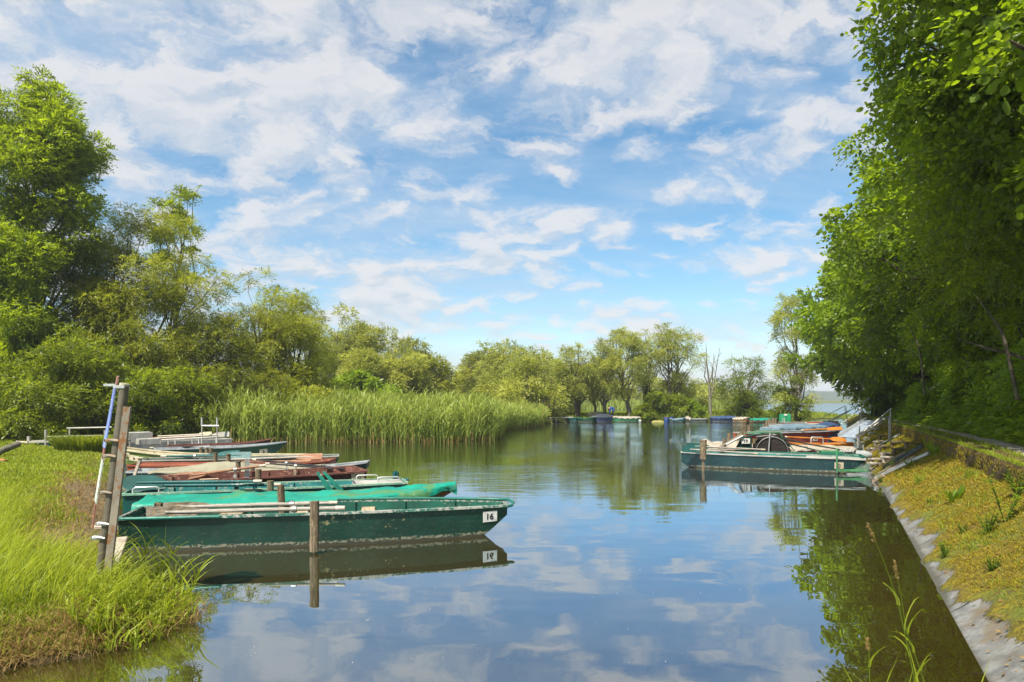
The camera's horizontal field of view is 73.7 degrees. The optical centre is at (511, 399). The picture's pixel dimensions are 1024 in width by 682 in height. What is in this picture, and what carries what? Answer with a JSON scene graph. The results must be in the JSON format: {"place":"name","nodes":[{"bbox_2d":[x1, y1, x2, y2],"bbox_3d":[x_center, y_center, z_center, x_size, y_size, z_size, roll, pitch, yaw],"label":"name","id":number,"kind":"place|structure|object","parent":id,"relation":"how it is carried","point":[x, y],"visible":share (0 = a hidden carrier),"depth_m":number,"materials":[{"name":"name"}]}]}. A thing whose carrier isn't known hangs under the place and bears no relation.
{"place":"outdoors","nodes":[
{"label":"outdoors","id":0,"kind":"place"},
{"bbox_2d":[0,401,861,672],"bbox_3d":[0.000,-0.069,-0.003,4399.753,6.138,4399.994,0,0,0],"label":"ground","id":1,"kind":"structure","parent":0,"point":[69,656],"depth_m":10.40,"materials":[{"name":"soil"}]},
{"bbox_2d":[0,368,53,438],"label":"shrub","id":2,"kind":"object","parent":1,"relation":"on","point":[2,390],"visible":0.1,"depth_m":26.13,"materials":[{"name":"green plant"}]},
{"bbox_2d":[0,345,107,440],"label":"shrub","id":3,"kind":"object","parent":1,"relation":"on","point":[14,426],"visible":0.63,"depth_m":26.02,"materials":[{"name":"green plant"}]},
{"bbox_2d":[0,64,118,434],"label":"ash tree","id":4,"kind":"object","parent":1,"relation":"on","point":[54,156],"visible":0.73,"depth_m":28.79,"materials":[{"name":"green plant"}]},
{"bbox_2d":[16,426,130,445],"bbox_3d":[-15.057,1.285,23.500,3.288,0.770,1.100,0,0,0],"label":"landing stage","id":5,"kind":"object","parent":1,"relation":"on","point":[41,442],"visible":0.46,"depth_m":22.98,"materials":[{"name":"white paint"}]},
{"bbox_2d":[14,319,148,439],"bbox_3d":[-17.276,-0.334,27.300,4.934,5.812,4.966,0,0,-15],"label":"shrub","id":6,"kind":"object","parent":1,"relation":"on","point":[71,356],"visible":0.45,"depth_m":26.57,"materials":[{"name":"green plant"}]},
{"bbox_2d":[0,434,209,666],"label":"grass","id":7,"kind":"structure","parent":1,"relation":"on","point":[22,575],"depth_m":6.14,"materials":[{"name":"plant"}]},
{"bbox_2d":[37,268,173,434],"bbox_3d":[-18.327,-1.794,30.785,6.035,8.331,6.246,0,0,-37],"label":"willow tree","id":8,"kind":"object","parent":1,"relation":"on","point":[90,283],"visible":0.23,"depth_m":30.13,"materials":[{"name":"green plant"}]},
{"bbox_2d":[91,376,131,582],"bbox_3d":[-3.657,0.853,6.245,0.502,2.139,0.332,0,0,0],"label":"post","id":9,"kind":"object","parent":1,"relation":"on","point":[108,524],"visible":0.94,"depth_m":6.11,"materials":[{"name":"wood"}]},
{"bbox_2d":[0,438,224,671],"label":"dry grass","id":10,"kind":"structure","parent":1,"relation":"on","point":[38,639],"depth_m":5.32,"materials":[{"name":"plant"}]},
{"bbox_2d":[63,345,205,436],"bbox_3d":[-15.923,0.250,28.517,4.876,5.012,4.968,0,0,22],"label":"shrub","id":11,"kind":"object","parent":1,"relation":"on","point":[137,395],"visible":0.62,"depth_m":27.55,"materials":[{"name":"green plant"}]},
{"bbox_2d":[57,201,248,433],"bbox_3d":[-17.527,-3.199,32.202,9.057,12.267,8.137,0,0,0],"label":"willow tree","id":12,"kind":"object","parent":1,"relation":"on","point":[156,293],"visible":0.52,"depth_m":31.36,"materials":[{"name":"green plant"}]},
{"bbox_2d":[141,183,205,364],"bbox_3d":[-18.198,-5.141,36.932,3.315,13.636,3.788,0,0,0],"label":"ash tree","id":13,"kind":"object","parent":1,"relation":"on","point":[186,195],"visible":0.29,"depth_m":36.67,"materials":[{"name":"green plant"}]},
{"bbox_2d":[126,360,222,436],"bbox_3d":[-14.823,0.599,29.543,4.381,4.799,4.826,0,0,0],"label":"shrub","id":14,"kind":"object","parent":1,"relation":"on","point":[181,381],"visible":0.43,"depth_m":29.39,"materials":[{"name":"green plant"}]},
{"bbox_2d":[147,365,243,437],"bbox_3d":[-14.433,0.423,31.626,4.646,4.199,4.927,0,0,0],"label":"shrub","id":15,"kind":"object","parent":1,"relation":"on","point":[219,392],"visible":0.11,"depth_m":30.77,"materials":[{"name":"green plant"}]},
{"bbox_2d":[135,312,295,433],"bbox_3d":[-14.371,-0.818,33.482,7.438,6.939,7.632,0,0,41],"label":"willow tree","id":16,"kind":"object","parent":1,"relation":"on","point":[245,379],"visible":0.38,"depth_m":32.28,"materials":[{"name":"green plant"}]},
{"bbox_2d":[187,266,349,433],"bbox_3d":[-13.298,-2.217,35.952,7.990,9.856,8.088,0,0,31],"label":"willow tree","id":17,"kind":"object","parent":1,"relation":"on","point":[282,323],"visible":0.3,"depth_m":35.29,"materials":[{"name":"green plant"}]},
{"bbox_2d":[236,356,333,436],"bbox_3d":[-11.717,0.089,34.722,6.455,4.571,6.263,0,0,0],"label":"shrub","id":18,"kind":"object","parent":1,"relation":"on","point":[311,389],"visible":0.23,"depth_m":33.91,"materials":[{"name":"green plant"}]},
{"bbox_2d":[255,287,342,397],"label":"willow tree","id":19,"kind":"object","parent":1,"relation":"on","point":[298,358],"visible":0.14,"depth_m":37.26,"materials":[{"name":"green plant"}]},
{"bbox_2d":[302,301,368,388],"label":"poplar tree","id":20,"kind":"object","parent":1,"relation":"on","point":[336,345],"visible":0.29,"depth_m":63.21,"materials":[{"name":"green plant"}]},
{"bbox_2d":[329,317,384,364],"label":"poplar tree","id":21,"kind":"object","parent":1,"relation":"on","point":[355,326],"visible":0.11,"depth_m":65.46,"materials":[{"name":"green plant"}]},
{"bbox_2d":[335,343,395,386],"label":"willow tree","id":22,"kind":"object","parent":1,"relation":"on","point":[363,359],"visible":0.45,"depth_m":59.04,"materials":[{"name":"green plant"}]},
{"bbox_2d":[330,368,402,398],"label":"elder bush","id":23,"kind":"object","parent":1,"relation":"on","point":[363,378],"visible":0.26,"depth_m":51.42,"materials":[{"name":"green plant"}]},
{"bbox_2d":[348,321,411,388],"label":"willow tree","id":24,"kind":"object","parent":1,"relation":"on","point":[374,336],"visible":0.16,"depth_m":63.15,"materials":[{"name":"green plant"}]},
{"bbox_2d":[379,344,439,395],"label":"willow tree","id":25,"kind":"object","parent":1,"relation":"on","point":[400,365],"visible":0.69,"depth_m":62.02,"materials":[{"name":"green plant"}]},
{"bbox_2d":[391,335,430,362],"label":"broadleaf tree","id":26,"kind":"object","parent":1,"relation":"on","point":[421,350],"visible":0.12,"depth_m":71.49,"materials":[{"name":"green plant"}]},
{"bbox_2d":[407,351,463,397],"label":"broadleaf tree","id":27,"kind":"object","parent":1,"relation":"on","point":[436,367],"visible":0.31,"depth_m":64.81,"materials":[{"name":"green plant"}]},
{"bbox_2d":[452,339,502,390],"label":"broadleaf tree","id":28,"kind":"object","parent":1,"relation":"on","point":[470,361],"visible":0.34,"depth_m":67.34,"materials":[{"name":"green plant"}]},
{"bbox_2d":[470,368,530,402],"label":"broadleaf tree","id":29,"kind":"object","parent":1,"relation":"on","point":[488,383],"visible":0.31,"depth_m":61.02,"materials":[{"name":"green plant"}]},
{"bbox_2d":[471,338,548,401],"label":"broadleaf tree","id":30,"kind":"object","parent":1,"relation":"on","point":[503,358],"visible":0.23,"depth_m":65.75,"materials":[{"name":"green plant"}]},
{"bbox_2d":[490,351,572,422],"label":"willow tree","id":31,"kind":"object","parent":1,"relation":"on","point":[553,396],"visible":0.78,"depth_m":56.86,"materials":[{"name":"green plant"}]},
{"bbox_2d":[541,340,610,416],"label":"willow tree","id":32,"kind":"object","parent":1,"relation":"on","point":[573,390],"visible":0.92,"depth_m":61.00,"materials":[{"name":"green plant"}]},
{"bbox_2d":[570,357,629,413],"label":"willow tree","id":33,"kind":"object","parent":1,"relation":"on","point":[602,399],"visible":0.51,"depth_m":61.49,"materials":[{"name":"green plant"}]},
{"bbox_2d":[586,326,655,415],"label":"willow tree","id":34,"kind":"object","parent":1,"relation":"on","point":[610,354],"visible":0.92,"depth_m":61.33,"materials":[{"name":"green plant"}]},
{"bbox_2d":[629,401,660,420],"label":"bush","id":35,"kind":"object","parent":1,"relation":"on","point":[641,409],"visible":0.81,"depth_m":60.39,"materials":[{"name":"green plant"}]},
{"bbox_2d":[628,328,670,400],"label":"broadleaf tree","id":36,"kind":"object","parent":1,"relation":"on","point":[645,389],"visible":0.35,"depth_m":63.28,"materials":[{"name":"green plant"}]},
{"bbox_2d":[640,389,678,420],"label":"bush","id":37,"kind":"object","parent":1,"relation":"on","point":[658,397],"visible":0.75,"depth_m":60.44,"materials":[{"name":"green plant"}]},
{"bbox_2d":[643,322,710,394],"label":"willow tree","id":38,"kind":"object","parent":1,"relation":"on","point":[671,347],"visible":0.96,"depth_m":62.47,"materials":[{"name":"green plant"}]},
{"bbox_2d":[664,391,693,417],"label":"bush","id":39,"kind":"object","parent":1,"relation":"on","point":[675,410],"visible":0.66,"depth_m":61.34,"materials":[{"name":"green plant"}]},
{"bbox_2d":[677,397,708,417],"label":"bush","id":40,"kind":"object","parent":1,"relation":"on","point":[698,410],"visible":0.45,"depth_m":61.83,"materials":[{"name":"green plant"}]},
{"bbox_2d":[671,375,716,411],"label":"bush","id":41,"kind":"object","parent":1,"relation":"on","point":[689,392],"visible":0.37,"depth_m":66.16,"materials":[{"name":"green plant"}]},
{"bbox_2d":[700,346,720,416],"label":"dead tree","id":42,"kind":"object","parent":1,"relation":"on","point":[710,393],"visible":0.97,"depth_m":61.97,"materials":[{"name":"wood"}]},
{"bbox_2d":[567,409,855,419],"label":"grass","id":43,"kind":"structure","parent":1,"relation":"on","point":[714,413],"depth_m":65.39,"materials":[{"name":"plant"}]},
{"bbox_2d":[710,354,781,417],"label":"broadleaf tree","id":44,"kind":"object","parent":1,"relation":"on","point":[735,379],"visible":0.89,"depth_m":62.16,"materials":[{"name":"green plant"}]},
{"bbox_2d":[728,389,764,417],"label":"bush","id":45,"kind":"object","parent":1,"relation":"on","point":[749,413],"visible":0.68,"depth_m":61.50,"materials":[{"name":"green plant"}]},
{"bbox_2d":[764,373,813,421],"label":"bush","id":46,"kind":"object","parent":1,"relation":"on","point":[792,405],"visible":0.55,"depth_m":56.61,"materials":[{"name":"green plant"}]},
{"bbox_2d":[764,291,824,421],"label":"birch tree","id":47,"kind":"object","parent":1,"relation":"on","point":[792,303],"visible":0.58,"depth_m":57.83,"materials":[{"name":"green plant"}]},
{"bbox_2d":[782,298,934,403],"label":"lime tree","id":48,"kind":"object","parent":1,"relation":"on","point":[831,373],"visible":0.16,"depth_m":46.62,"materials":[{"name":"green plant"}]},
{"bbox_2d":[794,260,936,390],"bbox_3d":[22.700,-4.762,38.462,12.478,11.090,11.635,0,0,0],"label":"lime tree","id":49,"kind":"object","parent":1,"relation":"on","point":[889,374],"visible":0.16,"depth_m":38.55,"materials":[{"name":"green plant"}]},
{"bbox_2d":[818,160,943,374],"bbox_3d":[21.030,-5.742,32.141,11.110,12.367,10.897,0,0,40],"label":"lime tree","id":50,"kind":"object","parent":1,"relation":"on","point":[900,356],"depth_m":32.77,"materials":[{"name":"green plant"}]},
{"bbox_2d":[859,380,911,416],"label":"bush","id":51,"kind":"object","parent":1,"relation":"on","point":[883,406],"visible":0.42,"depth_m":45.37,"materials":[{"name":"green plant"}]},
{"bbox_2d":[784,157,989,377],"bbox_3d":[17.548,-4.784,25.469,13.221,10.278,13.295,0,0,0],"label":"lime tree","id":52,"kind":"object","parent":1,"relation":"on","point":[859,303],"visible":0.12,"depth_m":27.52,"materials":[{"name":"green plant"}]},
{"bbox_2d":[866,523,934,681],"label":"grass stalk","id":53,"kind":"object","parent":1,"relation":"on","point":[898,604],"depth_m":2.90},
{"bbox_2d":[893,560,930,681],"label":"grass stalk","id":54,"kind":"object","parent":1,"relation":"on","point":[908,628],"depth_m":3.00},
{"bbox_2d":[813,122,1023,372],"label":"lime tree","id":55,"kind":"object","parent":1,"relation":"on","point":[870,253],"visible":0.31,"depth_m":20.48,"materials":[{"name":"green plant"}]},
{"bbox_2d":[831,0,1023,307],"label":"lime tree","id":56,"kind":"object","parent":1,"relation":"on","point":[1010,203],"visible":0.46,"depth_m":12.51,"materials":[{"name":"green plant"}]},
{"bbox_2d":[899,377,967,417],"bbox_3d":[19.030,-0.204,29.295,4.091,2.800,4.148,0,0,-36],"label":"bush","id":57,"kind":"object","parent":1,"relation":"on","point":[916,398],"visible":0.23,"depth_m":29.38,"materials":[{"name":"green plant"}]},
{"bbox_2d":[852,47,1023,350],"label":"ash tree","id":58,"kind":"object","parent":1,"relation":"on","point":[1012,329],"visible":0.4,"depth_m":15.60,"materials":[{"name":"green plant"}]},
{"bbox_2d":[856,0,1023,219],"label":"lime tree","id":59,"kind":"object","parent":1,"relation":"on","point":[987,63],"visible":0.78,"depth_m":11.53,"materials":[{"name":"green plant"}]},
{"bbox_2d":[881,374,1023,445],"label":"undergrowth","id":60,"kind":"object","parent":1,"relation":"on","point":[968,418],"visible":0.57,"depth_m":18.22,"materials":[{"name":"green plant"}]},
{"bbox_2d":[926,355,999,408],"bbox_3d":[16.371,-0.668,22.827,4.188,2.889,3.986,0,0,17],"label":"bush","id":61,"kind":"object","parent":1,"relation":"on","point":[948,376],"visible":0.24,"depth_m":22.72,"materials":[{"name":"green plant"}]},
{"bbox_2d":[955,335,1023,410],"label":"bush","id":62,"kind":"object","parent":1,"relation":"on","point":[975,378],"visible":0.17,"depth_m":18.64,"materials":[{"name":"green plant"}]},
{"bbox_2d":[977,296,1019,399],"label":"sapling","id":63,"kind":"object","parent":1,"relation":"on","point":[1012,376],"visible":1,"depth_m":10.71,"materials":[{"name":"brown plant"}]},
{"bbox_2d":[980,337,1023,416],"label":"bush","id":64,"kind":"object","parent":1,"relation":"on","point":[1004,387],"visible":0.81,"depth_m":14.52,"materials":[{"name":"green plant"}]},
{"bbox_2d":[0,0,942,392],"label":"sky","id":65,"kind":"structure","parent":0,"point":[455,175],"materials":[{"name":"blue"}]},
{"bbox_2d":[0,403,988,681],"bbox_3d":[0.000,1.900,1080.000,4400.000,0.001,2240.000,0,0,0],"label":"water","id":66,"kind":"structure","parent":0,"point":[612,551],"depth_m":6.91,"materials":[{"name":"liquid"}]},
{"bbox_2d":[127,431,232,449],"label":"rowing boat","id":67,"kind":"object","parent":66,"relation":"on","point":[144,440],"visible":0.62,"depth_m":24.50,"materials":[{"name":"grey paint"}]},
{"bbox_2d":[125,447,302,464],"bbox_3d":[-7.961,1.640,18.428,5.141,0.720,0.927,0,0,-1],"label":"rowing boat","id":68,"kind":"object","parent":66,"relation":"on","point":[131,452],"visible":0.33,"depth_m":18.63,"materials":[{"name":"green paint"}]},
{"bbox_2d":[165,439,270,446],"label":"rowing boat","id":69,"kind":"object","parent":66,"relation":"on","point":[243,443],"visible":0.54,"depth_m":22.56,"materials":[{"name":"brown wood"}]},
{"bbox_2d":[154,441,286,452],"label":"rowing boat","id":70,"kind":"object","parent":66,"relation":"on","point":[273,447],"visible":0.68,"depth_m":21.48,"materials":[{"name":"green paint"}]},
{"bbox_2d":[126,458,336,470],"bbox_3d":[-6.563,1.700,16.122,4.686,0.600,0.905,0,0,-2],"label":"rowing boat","id":71,"kind":"object","parent":66,"relation":"on","point":[180,464],"visible":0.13,"depth_m":15.97,"materials":[{"name":"red paint"}]},
{"bbox_2d":[231,453,322,460],"bbox_3d":[-5.531,1.335,15.900,2.190,0.159,0.138,0,0,-5],"label":"oar","id":72,"kind":"object","parent":71,"relation":"on","point":[315,456],"visible":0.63,"depth_m":15.92,"materials":[{"name":"brown wood"}]},
{"bbox_2d":[141,454,339,461],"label":"rowing boat","id":73,"kind":"object","parent":66,"relation":"on","point":[190,459],"visible":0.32,"depth_m":17.28,"materials":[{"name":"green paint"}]},
{"bbox_2d":[160,452,251,458],"bbox_3d":[-7.801,1.460,17.400,2.296,0.262,0.126,0,0,0],"label":"oar","id":74,"kind":"object","parent":73,"relation":"on","point":[240,454],"visible":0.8,"depth_m":17.38,"materials":[{"name":"teal paint"}]},
{"bbox_2d":[125,460,369,476],"bbox_3d":[-5.639,1.670,14.819,5.005,0.660,0.855,0,0,-4],"label":"rowing boat","id":75,"kind":"object","parent":66,"relation":"on","point":[364,464],"visible":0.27,"depth_m":14.76,"materials":[{"name":"black paint"}]},
{"bbox_2d":[148,461,324,473],"bbox_3d":[-5.886,1.452,14.803,3.509,0.245,0.944,0,0,-4],"label":"tarpaulin","id":76,"kind":"object","parent":75,"relation":"on","point":[212,466],"visible":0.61,"depth_m":14.53,"materials":[{"name":"fabric"}]},
{"bbox_2d":[159,459,367,483],"bbox_3d":[-4.804,1.576,12.810,3.967,0.848,1.205,0,0,-26],"label":"rowing boat","id":77,"kind":"object","parent":66,"relation":"on","point":[348,472],"visible":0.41,"depth_m":13.05,"materials":[{"name":"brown wood"}]},
{"bbox_2d":[169,464,265,479],"bbox_3d":[-5.699,1.402,12.899,1.983,0.322,0.078,0,0,-18],"label":"oar","id":78,"kind":"object","parent":77,"relation":"on","point":[198,474],"visible":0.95,"depth_m":12.91,"materials":[{"name":"brown wood"}]},
{"bbox_2d":[121,471,408,513],"bbox_3d":[-3.966,1.599,11.525,4.545,0.803,1.039,0,0,-19],"label":"rowing boat","id":79,"kind":"object","parent":66,"relation":"on","point":[130,498],"visible":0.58,"depth_m":11.48,"materials":[{"name":"teal paint"}]},
{"bbox_2d":[123,475,261,489],"bbox_3d":[-5.077,1.307,10.850,2.141,0.235,0.083,0,0,-5],"label":"oar","id":80,"kind":"object","parent":79,"relation":"on","point":[130,482],"visible":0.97,"depth_m":10.79,"materials":[{"name":"teal paint"}]},
{"bbox_2d":[126,483,280,492],"bbox_3d":[-4.972,1.384,11.000,2.498,0.222,0.122,0,0,0],"label":"oar","id":81,"kind":"object","parent":79,"relation":"on","point":[163,487],"visible":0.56,"depth_m":10.98,"materials":[{"name":"teal paint"}]},
{"bbox_2d":[309,501,318,553],"bbox_3d":[-2.435,1.924,8.422,0.120,1.352,0.120,0,0,0],"label":"mooring post","id":82,"kind":"object","parent":66,"relation":"in","point":[314,529],"visible":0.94,"depth_m":8.38,"materials":[{"name":"wood"}]},
{"bbox_2d":[118,497,514,552],"bbox_3d":[-2.497,1.677,9.323,5.167,0.645,1.082,0,0,-11],"label":"rowing boat","id":83,"kind":"object","parent":66,"relation":"on","point":[366,520],"visible":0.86,"depth_m":8.91,"materials":[{"name":"green paint"}]},
{"bbox_2d":[146,505,344,516],"bbox_3d":[-3.453,1.472,8.850,2.576,0.210,0.081,0,0,0],"label":"oar","id":84,"kind":"object","parent":83,"relation":"on","point":[171,511],"visible":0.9,"depth_m":8.84,"materials":[{"name":"brown wood"}]},
{"bbox_2d":[163,500,337,512],"bbox_3d":[-3.510,1.452,9.150,2.342,0.210,0.072,0,0,0],"label":"oar","id":85,"kind":"object","parent":83,"relation":"on","point":[203,505],"visible":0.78,"depth_m":9.13,"materials":[{"name":"brown wood"}]},
{"bbox_2d":[136,381,549,442],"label":"reeds","id":86,"kind":"object","parent":66,"relation":"on","point":[446,417],"visible":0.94,"depth_m":30.61,"materials":[{"name":"green plant"}]},
{"bbox_2d":[144,400,548,443],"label":"dry reeds","id":87,"kind":"object","parent":66,"relation":"on","point":[344,441],"visible":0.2,"depth_m":30.27,"materials":[{"name":"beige plant"}]},
{"bbox_2d":[429,487,450,496],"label":"rowing boat","id":88,"kind":"object","parent":66,"relation":"on","point":[443,494],"visible":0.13,"depth_m":10.45,"materials":[{"name":"beige paint"}]},
{"bbox_2d":[131,481,456,510],"bbox_3d":[-3.130,1.449,10.320,4.579,0.387,1.201,0,0,-7],"label":"tarpaulin","id":89,"kind":"object","parent":88,"relation":"on","point":[420,490],"visible":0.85,"depth_m":10.14,"materials":[{"name":"fabric"}]},
{"bbox_2d":[571,399,732,409],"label":"reeds","id":90,"kind":"object","parent":66,"relation":"on","point":[615,405],"visible":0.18,"depth_m":126.89,"materials":[{"name":"green plant"}]},
{"bbox_2d":[681,451,865,473],"bbox_3d":[7.028,1.730,18.619,4.668,0.540,1.050,0,0,26],"label":"rowing boat","id":91,"kind":"object","parent":66,"relation":"on","point":[811,463],"visible":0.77,"depth_m":18.19,"materials":[{"name":"teal paint"}]},
{"bbox_2d":[722,450,839,452],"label":"rowing boat","id":92,"kind":"object","parent":66,"relation":"on","point":[812,451],"visible":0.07,"depth_m":20.61,"materials":[{"name":"red paint"}]},
{"bbox_2d":[788,445,856,452],"bbox_3d":[9.237,1.498,21.094,2.465,0.233,1.324,0,0,9],"label":"tarpaulin","id":93,"kind":"object","parent":92,"relation":"on","point":[795,448],"visible":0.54,"depth_m":20.64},
{"bbox_2d":[733,430,841,442],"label":"rowing boat","id":94,"kind":"object","parent":66,"relation":"on","point":[818,433],"visible":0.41,"depth_m":28.71,"materials":[{"name":"red paint"}]},
{"bbox_2d":[707,430,871,468],"bbox_3d":[8.086,1.457,19.732,4.687,1.086,2.703,0,0,17],"label":"work boat","id":95,"kind":"object","parent":66,"relation":"on","point":[773,443],"visible":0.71,"depth_m":20.02,"materials":[{"name":"white paint"}]},
{"bbox_2d":[761,425,834,430],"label":"rowing boat","id":96,"kind":"object","parent":66,"relation":"on","point":[789,430],"visible":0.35,"depth_m":34.78,"materials":[{"name":"blue paint"}]},
{"bbox_2d":[760,423,827,430],"bbox_3d":[14.795,1.447,35.829,4.281,0.407,1.376,0,0,-35],"label":"tarpaulin","id":97,"kind":"object","parent":96,"relation":"on","point":[790,427],"visible":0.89,"depth_m":35.07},
{"bbox_2d":[836,448,869,474],"bbox_3d":[8.641,1.578,17.300,0.867,0.697,0.100,0,0,0],"label":"mooring gantry","id":98,"kind":"object","parent":66,"relation":"in","point":[865,468],"visible":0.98,"depth_m":17.28,"materials":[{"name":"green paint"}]},
{"bbox_2d":[440,389,859,400],"bbox_3d":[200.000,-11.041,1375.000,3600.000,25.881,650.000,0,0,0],"label":"hills","id":99,"kind":"structure","parent":0,"point":[829,395],"depth_m":1106.17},
{"bbox_2d":[845,415,1023,681],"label":"embankment","id":100,"kind":"structure","parent":0,"point":[981,635],"depth_m":6.60,"materials":[{"name":"concrete"}]},
{"bbox_2d":[866,433,929,481],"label":"slipway","id":101,"kind":"structure","parent":100,"relation":"on","point":[904,455],"depth_m":17.27,"materials":[{"name":"grey"}]},
{"bbox_2d":[859,412,1023,493],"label":"retaining wall","id":102,"kind":"structure","parent":100,"relation":"on","point":[969,461],"depth_m":10.89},
{"bbox_2d":[860,423,1023,627],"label":"moss","id":103,"kind":"object","parent":100,"relation":"on","point":[869,442],"visible":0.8,"depth_m":9.75,"materials":[{"name":"plant"}]},
{"bbox_2d":[983,474,1023,521],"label":"weed","id":104,"kind":"object","parent":100,"relation":"on","point":[1011,505],"visible":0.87,"depth_m":7.51,"materials":[{"name":"green plant"}]},
{"bbox_2d":[865,414,1023,466],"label":"grass","id":105,"kind":"structure","parent":0,"point":[981,450],"depth_m":12.44,"materials":[{"name":"plant"}]},
{"bbox_2d":[865,412,1023,457],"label":"path","id":106,"kind":"structure","parent":0,"point":[1018,448],"depth_m":13.74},
{"bbox_2d":[838,417,884,438],"bbox_3d":[13.050,1.047,25.500,1.896,0.738,0.720,0,0,-33],"label":"gangway","id":107,"kind":"object","parent":106,"relation":"on","point":[851,432],"visible":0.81,"depth_m":25.50,"materials":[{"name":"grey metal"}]},
{"bbox_2d":[873,428,1023,674],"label":"fallen leaves","id":108,"kind":"object","parent":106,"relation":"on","point":[978,545],"visible":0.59,"depth_m":7.19,"materials":[{"name":"brown plant"}]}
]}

